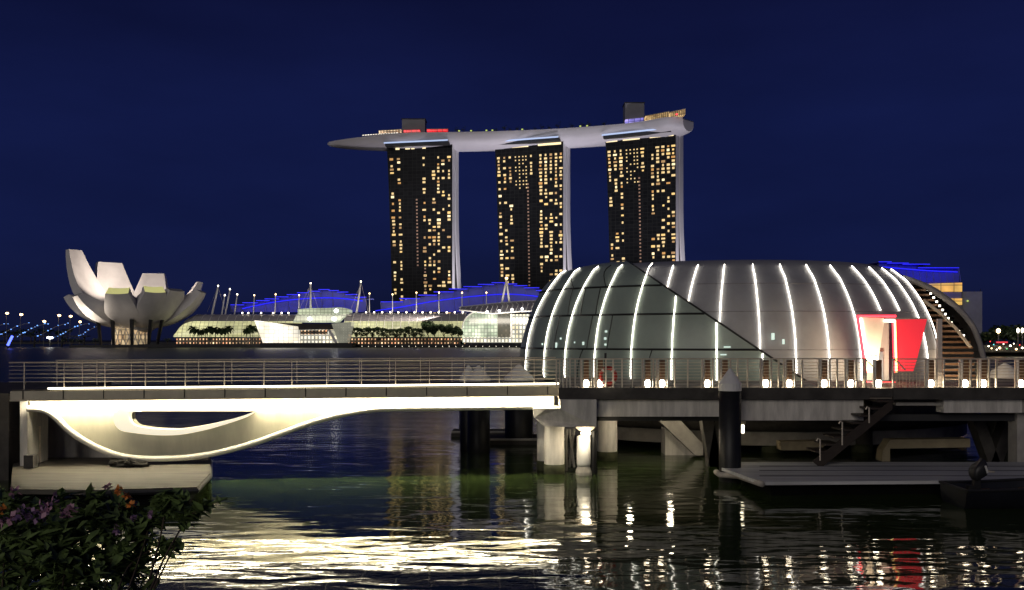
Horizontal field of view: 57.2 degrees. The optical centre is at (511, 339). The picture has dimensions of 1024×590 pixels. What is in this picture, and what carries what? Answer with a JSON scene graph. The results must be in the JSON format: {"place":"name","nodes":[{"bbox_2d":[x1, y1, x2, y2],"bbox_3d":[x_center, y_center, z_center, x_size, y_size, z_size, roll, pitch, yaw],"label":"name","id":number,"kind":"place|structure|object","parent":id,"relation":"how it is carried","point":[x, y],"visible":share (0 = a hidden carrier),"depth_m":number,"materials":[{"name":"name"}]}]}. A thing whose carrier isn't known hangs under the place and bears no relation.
{"place":"outdoors","nodes":[
{"label":"outdoors","id":0,"kind":"place"},
{"bbox_2d":[0,485,132,589],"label":"flowering bush","id":1,"kind":"object","parent":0,"point":[37,548],"visible":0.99,"depth_m":5.43,"materials":[{"name":"green plant"}]},
{"bbox_2d":[0,341,175,343],"bbox_3d":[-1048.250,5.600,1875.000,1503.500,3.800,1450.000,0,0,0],"label":"distant shore","id":2,"kind":"structure","parent":0,"point":[76,342],"depth_m":1150.00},
{"bbox_2d":[23,330,34,341],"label":"tree","id":3,"kind":"object","parent":2,"relation":"on","point":[29,333],"visible":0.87,"depth_m":1179.52,"materials":[{"name":"green plant"}]},
{"bbox_2d":[61,328,72,341],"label":"tree","id":4,"kind":"object","parent":2,"relation":"on","point":[71,330],"visible":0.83,"depth_m":1178.71,"materials":[{"name":"green plant"}]},
{"bbox_2d":[69,482,176,589],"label":"flowering bush","id":5,"kind":"object","parent":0,"point":[133,558],"visible":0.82,"depth_m":5.67,"materials":[{"name":"green plant"}]},
{"bbox_2d":[147,487,227,589],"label":"flowering bush","id":6,"kind":"object","parent":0,"point":[164,504],"visible":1,"depth_m":5.68,"materials":[{"name":"green plant"}]},
{"bbox_2d":[230,289,373,311],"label":"stepped blue roof","id":7,"kind":"structure","parent":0,"point":[326,298],"depth_m":704.00,"materials":[{"name":"blue"}]},
{"bbox_2d":[378,129,401,132],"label":"rooftop bar","id":8,"kind":"object","parent":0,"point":[391,130],"visible":0.93,"depth_m":900.20,"materials":[{"name":"grey"}]},
{"bbox_2d":[384,139,461,312],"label":"hotel tower","id":9,"kind":"structure","parent":0,"point":[424,212],"depth_m":896.54,"materials":[{"name":"black glass"}]},
{"bbox_2d":[391,156,449,312],"label":"small lit windows","id":10,"kind":"structure","parent":9,"relation":"in","point":[429,230],"depth_m":894.57,"materials":[{"name":"yellow glass"}]},
{"bbox_2d":[416,199,425,292],"label":"corridor windows","id":11,"kind":"structure","parent":9,"relation":"in","point":[416,199],"depth_m":896.98,"materials":[{"name":"beige glass"}]},
{"bbox_2d":[426,128,448,131],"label":"red awning","id":12,"kind":"object","parent":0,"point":[439,130],"visible":0.92,"depth_m":892.69,"materials":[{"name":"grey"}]},
{"bbox_2d":[0,340,1023,589],"bbox_3d":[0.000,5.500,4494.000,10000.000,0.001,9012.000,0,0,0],"label":"water","id":13,"kind":"structure","parent":0,"point":[396,500],"depth_m":29.15,"materials":[{"name":"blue liquid"}]},
{"bbox_2d":[0,323,96,346],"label":"helix bridge","id":14,"kind":"structure","parent":13,"relation":"in","point":[34,342],"depth_m":687.00,"materials":[{"name":"metal"}]},
{"bbox_2d":[0,382,110,479],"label":"quay wall","id":15,"kind":"structure","parent":13,"relation":"in","point":[9,433],"depth_m":36.82,"materials":[{"name":"concrete"}]},
{"bbox_2d":[20,401,110,465],"bbox_3d":[-18.031,3.858,38.225,3.661,3.030,3.950,0,0,0],"label":"bridge abutment","id":16,"kind":"object","parent":15,"relation":"attached to","point":[43,436],"visible":0.37,"depth_m":37.61,"materials":[{"name":"concrete"}]},
{"bbox_2d":[10,454,212,506],"bbox_3d":[-15.462,4.980,34.570,10.275,1.200,8.516,0,0,0],"label":"floating pontoon","id":17,"kind":"object","parent":13,"relation":"on","point":[46,480],"visible":0.81,"depth_m":33.16,"materials":[{"name":"beige concrete"}]},
{"bbox_2d":[108,458,148,466],"bbox_3d":[-14.685,4.722,36.137,1.631,0.294,1.048,0,0,0],"label":"mooring gear","id":18,"kind":"object","parent":17,"relation":"on","point":[121,462],"visible":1,"depth_m":35.77,"materials":[{"name":"grey metal"}]},
{"bbox_2d":[254,320,356,347],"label":"crystal pavilion","id":19,"kind":"structure","parent":13,"relation":"in","point":[295,335],"depth_m":613.00,"materials":[{"name":"white glass"}]},
{"bbox_2d":[460,365,472,449],"bbox_3d":[-2.179,4.380,47.000,0.882,6.240,0.882,0,0,0],"label":"mooring pile","id":20,"kind":"object","parent":13,"relation":"in","point":[463,429],"visible":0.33,"depth_m":46.67,"materials":[{"name":"black metal"}]},
{"bbox_2d":[451,429,504,436],"bbox_3d":[-1.669,5.435,53.965,3.520,0.531,2.270,0,0,0],"label":"pile float","id":21,"kind":"object","parent":13,"relation":"on","point":[455,432],"visible":0.32,"depth_m":52.90,"materials":[{"name":"rubber"}]},
{"bbox_2d":[467,365,490,452],"bbox_3d":[-1.631,4.377,46.000,1.155,6.246,1.155,0,0,0],"label":"mooring pile","id":22,"kind":"object","parent":13,"relation":"in","point":[478,431],"visible":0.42,"depth_m":45.54,"materials":[{"name":"black concrete"}]},
{"bbox_2d":[504,364,533,437],"bbox_3d":[0.364,4.409,50.000,1.575,6.182,1.575,0,0,0],"label":"mooring pile","id":23,"kind":"object","parent":13,"relation":"in","point":[518,423],"visible":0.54,"depth_m":49.39,"materials":[{"name":"black concrete"}]},
{"bbox_2d":[490,434,564,444],"bbox_3d":[0.367,5.435,50.465,4.800,0.531,3.070,0,0,0],"label":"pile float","id":24,"kind":"object","parent":13,"relation":"on","point":[498,439],"visible":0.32,"depth_m":49.00,"materials":[{"name":"rubber"}]},
{"bbox_2d":[575,427,596,475],"bbox_3d":[3.024,4.755,38.075,0.934,2.690,1.050,0,0,0],"label":"lit service post","id":25,"kind":"object","parent":13,"relation":"in","point":[586,454],"visible":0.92,"depth_m":37.98,"materials":[{"name":"concrete"}]},
{"bbox_2d":[718,368,741,482],"bbox_3d":[8.455,4.313,36.400,0.882,6.375,0.882,0,0,0],"label":"mooring pile","id":26,"kind":"object","parent":13,"relation":"in","point":[729,386],"visible":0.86,"depth_m":36.04,"materials":[{"name":"black metal"}]},
{"bbox_2d":[459,371,1023,474],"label":"pier","id":27,"kind":"structure","parent":13,"relation":"in","point":[671,408],"depth_m":37.90,"materials":[{"name":"concrete"}]},
{"bbox_2d":[9,357,558,461],"bbox_3d":[-8.590,2.758,38.726,21.634,4.025,3.965,0,0,-7],"label":"footbridge","id":28,"kind":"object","parent":27,"relation":"attached to","point":[100,418],"visible":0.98,"depth_m":37.06,"materials":[{"name":"concrete"}]},
{"bbox_2d":[581,360,588,387],"bbox_3d":[2.962,1.379,38.127,0.340,1.158,0.275,0,0,0],"label":"bollard light","id":29,"kind":"object","parent":27,"relation":"on","point":[586,378],"visible":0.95,"depth_m":38.07,"materials":[{"name":"beige"}]},
{"bbox_2d":[595,360,602,387],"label":"bollard light","id":30,"kind":"object","parent":27,"relation":"on","point":[600,384],"visible":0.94,"depth_m":38.05,"materials":[{"name":"metal"}]},
{"bbox_2d":[603,353,607,387],"bbox_3d":[3.783,1.256,38.000,0.180,1.407,0.171,0,0,0],"label":"black post","id":31,"kind":"object","parent":27,"relation":"on","point":[605,355],"visible":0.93,"depth_m":37.99,"materials":[{"name":"metal"}]},
{"bbox_2d":[599,366,616,385],"bbox_3d":[3.899,1.491,38.120,0.764,0.824,0.216,0,0,0],"label":"lifebuoy","id":32,"kind":"object","parent":31,"relation":"hanging from","point":[602,379],"visible":0.74,"depth_m":38.05,"materials":[{"name":"red paint"}]},
{"bbox_2d":[643,360,650,387],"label":"bollard light","id":33,"kind":"object","parent":27,"relation":"on","point":[647,378],"visible":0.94,"depth_m":38.07,"materials":[{"name":"metal"}]},
{"bbox_2d":[657,360,664,387],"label":"bollard light","id":34,"kind":"object","parent":27,"relation":"on","point":[661,377],"visible":0.95,"depth_m":38.07,"materials":[{"name":"metal"}]},
{"bbox_2d":[703,359,710,387],"bbox_3d":[7.887,1.379,38.127,0.340,1.158,0.275,0,0,0],"label":"bollard light","id":35,"kind":"object","parent":27,"relation":"on","point":[706,376],"visible":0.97,"depth_m":38.07,"materials":[{"name":"metal"}]},
{"bbox_2d":[720,359,727,379],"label":"bollard light","id":36,"kind":"object","parent":27,"relation":"on","point":[722,374],"visible":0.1,"depth_m":38.07,"materials":[{"name":"wood"}]},
{"bbox_2d":[520,260,987,445],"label":"dome pavilion","id":37,"kind":"structure","parent":27,"relation":"on","point":[744,309],"depth_m":46.51,"materials":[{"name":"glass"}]},
{"bbox_2d":[761,359,768,387],"bbox_3d":[10.263,1.379,38.127,0.340,1.158,0.275,0,0,0],"label":"bollard light","id":38,"kind":"object","parent":27,"relation":"on","point":[765,378],"visible":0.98,"depth_m":38.07,"materials":[{"name":"metal"}]},
{"bbox_2d":[785,359,792,387],"bbox_3d":[11.217,1.379,38.127,0.340,1.158,0.275,0,0,0],"label":"bollard light","id":39,"kind":"object","parent":27,"relation":"on","point":[788,378],"visible":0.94,"depth_m":38.07,"materials":[{"name":"metal"}]},
{"bbox_2d":[556,358,1023,387],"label":"pier railing","id":40,"kind":"object","parent":27,"relation":"on","point":[936,365],"visible":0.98,"depth_m":37.70,"materials":[{"name":"metal"}]},
{"bbox_2d":[820,359,827,387],"bbox_3d":[12.639,1.379,38.127,0.340,1.158,0.275,0,0,0],"label":"bollard light","id":41,"kind":"object","parent":27,"relation":"on","point":[823,381],"visible":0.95,"depth_m":38.07,"materials":[{"name":"metal"}]},
{"bbox_2d":[806,399,893,465],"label":"landing stairs","id":42,"kind":"structure","parent":27,"relation":"attached to","point":[826,456],"depth_m":36.68,"materials":[{"name":"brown metal"}]},
{"bbox_2d":[846,359,853,387],"bbox_3d":[13.714,1.379,38.127,0.340,1.158,0.275,0,0,0],"label":"bollard light","id":43,"kind":"object","parent":27,"relation":"on","point":[850,382],"visible":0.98,"depth_m":38.07,"materials":[{"name":"metal"}]},
{"bbox_2d":[872,359,881,387],"bbox_3d":[14.841,1.379,38.127,0.340,1.158,0.275,0,0,0],"label":"bollard light","id":44,"kind":"object","parent":27,"relation":"on","point":[877,364],"visible":0.97,"depth_m":38.07,"materials":[{"name":"metal"}]},
{"bbox_2d":[856,315,927,381],"bbox_3d":[17.489,0.465,43.495,3.273,3.179,1.310,0,0,0],"label":"entrance portal","id":45,"kind":"object","parent":27,"relation":"on","point":[907,334],"visible":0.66,"depth_m":43.20,"materials":[{"name":"red"}]},
{"bbox_2d":[878,352,882,379],"bbox_3d":[17.119,1.243,43.810,0.385,1.347,0.120,0,0,0],"label":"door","id":46,"kind":"structure","parent":45,"relation":"in","point":[881,353],"depth_m":43.75,"materials":[{"name":"beige"}]},
{"bbox_2d":[867,360,919,386],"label":"stair gate","id":47,"kind":"structure","parent":27,"relation":"on","point":[895,371],"depth_m":37.70,"materials":[{"name":"metal"}]},
{"bbox_2d":[927,360,934,387],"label":"bollard light","id":48,"kind":"object","parent":27,"relation":"on","point":[930,378],"visible":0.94,"depth_m":38.07,"materials":[{"name":"metal"}]},
{"bbox_2d":[933,319,941,386],"bbox_3d":[17.489,0.560,38.425,0.314,2.796,0.350,0,0,0],"label":"tall pale pole","id":49,"kind":"object","parent":27,"relation":"on","point":[938,338],"visible":0.75,"depth_m":38.35,"materials":[{"name":"metal"}]},
{"bbox_2d":[961,360,968,387],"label":"bollard light","id":50,"kind":"object","parent":27,"relation":"on","point":[964,378],"visible":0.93,"depth_m":38.07,"materials":[{"name":"metal"}]},
{"bbox_2d":[979,360,987,387],"bbox_3d":[19.107,1.379,38.127,0.340,1.158,0.275,0,0,0],"label":"bollard light","id":51,"kind":"object","parent":27,"relation":"on","point":[982,379],"visible":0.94,"depth_m":38.07,"materials":[{"name":"metal"}]},
{"bbox_2d":[1017,359,1023,387],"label":"bollard light","id":52,"kind":"object","parent":27,"relation":"on","point":[1020,379],"visible":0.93,"depth_m":38.07,"materials":[{"name":"metal"}]},
{"bbox_2d":[713,462,1023,494],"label":"floating pontoon","id":53,"kind":"object","parent":13,"relation":"on","point":[828,478],"visible":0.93,"depth_m":34.03,"materials":[{"name":"grey concrete"}]},
{"bbox_2d":[938,458,1023,508],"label":"moored boat","id":54,"kind":"object","parent":13,"relation":"on","point":[976,492],"visible":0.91,"depth_m":30.48,"materials":[{"name":"black rubber"}]},
{"bbox_2d":[980,363,1013,436],"bbox_3d":[25.222,4.361,48.000,2.415,6.278,2.415,0,0,0],"label":"mooring pile","id":55,"kind":"object","parent":13,"relation":"in","point":[991,425],"visible":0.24,"depth_m":47.42,"materials":[{"name":"metal"}]},
{"bbox_2d":[0,0,1023,339],"label":"sky","id":56,"kind":"structure","parent":0,"point":[186,141],"materials":[{"name":"blue"}]},
{"bbox_2d":[70,342,1023,347],"bbox_3d":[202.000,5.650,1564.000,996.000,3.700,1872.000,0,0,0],"label":"shore","id":57,"kind":"structure","parent":0,"point":[103,346],"depth_m":628.00,"materials":[{"name":"black concrete"}]},
{"bbox_2d":[64,249,205,344],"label":"lotus museum","id":58,"kind":"structure","parent":57,"relation":"on","point":[106,294],"depth_m":653.72,"materials":[{"name":"white concrete"}]},
{"bbox_2d":[188,326,198,343],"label":"palm tree","id":59,"kind":"object","parent":57,"relation":"on","point":[192,328],"visible":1,"depth_m":637.68,"materials":[{"name":"green plant"}]},
{"bbox_2d":[200,328,210,343],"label":"palm tree","id":60,"kind":"object","parent":57,"relation":"on","point":[205,330],"visible":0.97,"depth_m":638.47,"materials":[{"name":"green plant"}]},
{"bbox_2d":[215,327,222,343],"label":"palm tree","id":61,"kind":"object","parent":57,"relation":"on","point":[219,332],"visible":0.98,"depth_m":638.65,"materials":[{"name":"green plant"}]},
{"bbox_2d":[223,326,234,343],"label":"palm tree","id":62,"kind":"object","parent":57,"relation":"on","point":[228,329],"visible":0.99,"depth_m":640.54,"materials":[{"name":"green plant"}]},
{"bbox_2d":[173,314,297,343],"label":"vaulted mall hall","id":63,"kind":"structure","parent":57,"relation":"on","point":[237,322],"depth_m":659.52,"materials":[{"name":"beige glass"}]},
{"bbox_2d":[209,285,224,314],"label":"roof mast","id":64,"kind":"object","parent":63,"relation":"on","point":[213,307],"visible":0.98,"depth_m":671.47,"materials":[{"name":"grey metal"}]},
{"bbox_2d":[293,307,351,322],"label":"glass atrium","id":65,"kind":"object","parent":63,"relation":"on","point":[324,315],"visible":0.98,"depth_m":657.43,"materials":[{"name":"grey"}]},
{"bbox_2d":[299,283,317,308],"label":"roof mast","id":66,"kind":"object","parent":65,"relation":"on","point":[310,297],"visible":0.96,"depth_m":671.90,"materials":[{"name":"white metal"}]},
{"bbox_2d":[244,325,254,343],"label":"palm tree","id":67,"kind":"object","parent":57,"relation":"on","point":[248,327],"visible":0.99,"depth_m":639.10,"materials":[{"name":"green plant"}]},
{"bbox_2d":[138,344,520,346],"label":"mall quay wall","id":68,"kind":"structure","parent":57,"relation":"on","point":[357,345],"depth_m":626.80,"materials":[{"name":"black concrete"}]},
{"bbox_2d":[353,327,358,342],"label":"tree","id":69,"kind":"object","parent":57,"relation":"on","point":[355,333],"visible":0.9,"depth_m":636.01,"materials":[{"name":"green plant"}]},
{"bbox_2d":[358,328,365,343],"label":"tree","id":70,"kind":"object","parent":57,"relation":"on","point":[360,333],"visible":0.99,"depth_m":637.26,"materials":[{"name":"green plant"}]},
{"bbox_2d":[362,327,370,342],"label":"tree","id":71,"kind":"object","parent":57,"relation":"on","point":[366,329],"visible":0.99,"depth_m":635.41,"materials":[{"name":"green plant"}]},
{"bbox_2d":[368,328,375,336],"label":"tree","id":72,"kind":"object","parent":57,"relation":"on","point":[372,333],"visible":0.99,"depth_m":636.20,"materials":[{"name":"green plant"}]},
{"bbox_2d":[375,326,381,343],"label":"tree","id":73,"kind":"object","parent":57,"relation":"on","point":[377,328],"visible":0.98,"depth_m":637.60,"materials":[{"name":"green plant"}]},
{"bbox_2d":[380,327,387,338],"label":"tree","id":74,"kind":"object","parent":57,"relation":"on","point":[382,329],"visible":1,"depth_m":634.99,"materials":[{"name":"green plant"}]},
{"bbox_2d":[385,329,393,343],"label":"tree","id":75,"kind":"object","parent":57,"relation":"on","point":[391,331],"visible":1,"depth_m":636.41,"materials":[{"name":"green plant"}]},
{"bbox_2d":[395,328,404,343],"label":"tree","id":76,"kind":"object","parent":57,"relation":"on","point":[400,330],"visible":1,"depth_m":635.55,"materials":[{"name":"green plant"}]},
{"bbox_2d":[344,313,465,343],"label":"vaulted mall hall","id":77,"kind":"structure","parent":57,"relation":"on","point":[387,320],"depth_m":659.68,"materials":[{"name":"beige glass"}]},
{"bbox_2d":[353,281,368,312],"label":"roof mast","id":78,"kind":"object","parent":77,"relation":"on","point":[359,289],"visible":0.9,"depth_m":671.49,"materials":[{"name":"white metal"}]},
{"bbox_2d":[375,282,541,311],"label":"stepped blue roof","id":79,"kind":"structure","parent":77,"relation":"on","point":[451,300],"depth_m":704.00,"materials":[{"name":"blue"}]},
{"bbox_2d":[404,326,412,343],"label":"tree","id":80,"kind":"object","parent":57,"relation":"on","point":[409,332],"visible":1,"depth_m":637.28,"materials":[{"name":"green plant"}]},
{"bbox_2d":[411,328,419,343],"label":"tree","id":81,"kind":"object","parent":57,"relation":"on","point":[413,330],"visible":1,"depth_m":635.42,"materials":[{"name":"green plant"}]},
{"bbox_2d":[418,328,424,343],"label":"tree","id":82,"kind":"object","parent":57,"relation":"on","point":[420,333],"visible":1,"depth_m":636.18,"materials":[{"name":"green plant"}]},
{"bbox_2d":[420,320,433,343],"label":"tree","id":83,"kind":"object","parent":57,"relation":"on","point":[426,327],"visible":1,"depth_m":633.07,"materials":[{"name":"green plant"}]},
{"bbox_2d":[430,323,437,343],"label":"tree","id":84,"kind":"object","parent":57,"relation":"on","point":[433,326],"visible":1,"depth_m":633.37,"materials":[{"name":"green plant"}]},
{"bbox_2d":[438,324,448,343],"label":"tree","id":85,"kind":"object","parent":57,"relation":"on","point":[441,327],"visible":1,"depth_m":633.22,"materials":[{"name":"green plant"}]},
{"bbox_2d":[444,323,458,343],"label":"tree","id":86,"kind":"object","parent":57,"relation":"on","point":[449,328],"visible":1,"depth_m":632.61,"materials":[{"name":"green plant"}]},
{"bbox_2d":[452,327,463,343],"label":"tree","id":87,"kind":"object","parent":57,"relation":"on","point":[460,332],"visible":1,"depth_m":633.58,"materials":[{"name":"green plant"}]},
{"bbox_2d":[459,300,535,342],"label":"arched mall entrance","id":88,"kind":"object","parent":57,"relation":"on","point":[492,323],"visible":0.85,"depth_m":640.00,"materials":[{"name":"white glass"}]},
{"bbox_2d":[501,277,509,301],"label":"frame mast","id":89,"kind":"object","parent":88,"relation":"on","point":[506,284],"visible":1,"depth_m":651.46,"materials":[{"name":"white metal"}]},
{"bbox_2d":[495,136,571,313],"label":"hotel tower","id":90,"kind":"structure","parent":57,"relation":"on","point":[533,210],"depth_m":885.67,"materials":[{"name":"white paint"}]},
{"bbox_2d":[527,183,529,285],"label":"corridor windows","id":91,"kind":"structure","parent":90,"relation":"in","point":[527,183],"depth_m":886.53,"materials":[{"name":"beige"}]},
{"bbox_2d":[497,153,561,282],"label":"small lit windows","id":92,"kind":"structure","parent":90,"relation":"in","point":[541,246],"depth_m":882.21,"materials":[{"name":"yellow glass"}]},
{"bbox_2d":[538,142,560,145],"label":"top floor window","id":93,"kind":"structure","parent":90,"relation":"in","point":[556,143],"depth_m":878.99,"materials":[{"name":"beige glass"}]},
{"bbox_2d":[602,129,684,262],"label":"hotel tower","id":94,"kind":"structure","parent":57,"relation":"on","point":[645,198],"depth_m":851.73,"materials":[{"name":"black glass"}]},
{"bbox_2d":[328,117,693,151],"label":"rooftop deck","id":95,"kind":"structure","parent":94,"relation":"on","point":[577,137],"depth_m":880.98,"materials":[{"name":"grey metal"}]},
{"bbox_2d":[362,132,398,135],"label":"deck light row","id":96,"kind":"object","parent":95,"relation":"on","point":[379,134],"visible":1,"depth_m":898.77,"materials":[{"name":"grey"}]},
{"bbox_2d":[403,129,420,132],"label":"red bar","id":97,"kind":"object","parent":95,"relation":"on","point":[411,130],"visible":0.88,"depth_m":895.08,"materials":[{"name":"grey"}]},
{"bbox_2d":[401,118,426,132],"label":"rooftop plant room","id":98,"kind":"object","parent":95,"relation":"on","point":[414,123],"visible":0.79,"depth_m":904.61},
{"bbox_2d":[622,102,644,123],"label":"rooftop plant room","id":99,"kind":"object","parent":95,"relation":"on","point":[633,109],"visible":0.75,"depth_m":864.16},
{"bbox_2d":[624,117,643,122],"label":"violet lounge","id":100,"kind":"object","parent":95,"relation":"on","point":[632,120],"visible":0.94,"depth_m":849.82,"materials":[{"name":"purple"}]},
{"bbox_2d":[644,111,669,120],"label":"rooftop restaurant","id":101,"kind":"structure","parent":95,"relation":"on","point":[656,115],"depth_m":837.33,"materials":[{"name":"gold metal"}]},
{"bbox_2d":[669,108,685,116],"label":"rooftop terrace","id":102,"kind":"structure","parent":95,"relation":"on","point":[680,112],"depth_m":824.10,"materials":[{"name":"gold metal"}]},
{"bbox_2d":[638,177,640,261],"label":"corridor windows","id":103,"kind":"structure","parent":94,"relation":"in","point":[638,177],"depth_m":853.40,"materials":[{"name":"beige"}]},
{"bbox_2d":[608,146,674,259],"label":"small lit windows","id":104,"kind":"structure","parent":94,"relation":"in","point":[673,256],"depth_m":848.21,"materials":[{"name":"yellow glass"}]},
{"bbox_2d":[925,282,981,334],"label":"office block","id":105,"kind":"structure","parent":57,"relation":"on","point":[969,304],"depth_m":650.00,"materials":[{"name":"grey"}]},
{"bbox_2d":[869,261,960,281],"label":"stepped blue roof","id":106,"kind":"structure","parent":105,"relation":"on","point":[921,272],"depth_m":644.00,"materials":[{"name":"blue"}]},
{"bbox_2d":[985,352,1023,355],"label":"side shore","id":107,"kind":"structure","parent":0,"point":[1004,353],"depth_m":316.33,"materials":[{"name":"black concrete"}]},
{"bbox_2d":[980,327,1004,343],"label":"tree","id":108,"kind":"object","parent":107,"relation":"on","point":[991,334],"visible":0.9,"depth_m":320.59,"materials":[{"name":"green plant"}]},
{"bbox_2d":[983,342,1023,351],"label":"waterfront terrace","id":109,"kind":"structure","parent":107,"relation":"on","point":[994,347],"depth_m":308.00,"materials":[{"name":"grey"}]},
{"bbox_2d":[992,325,1020,343],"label":"tree","id":110,"kind":"object","parent":107,"relation":"on","point":[1005,328],"visible":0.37,"depth_m":327.93,"materials":[{"name":"green plant"}]},
{"bbox_2d":[1004,327,1023,343],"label":"tree","id":111,"kind":"object","parent":107,"relation":"on","point":[1011,335],"visible":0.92,"depth_m":324.39,"materials":[{"name":"green plant"}]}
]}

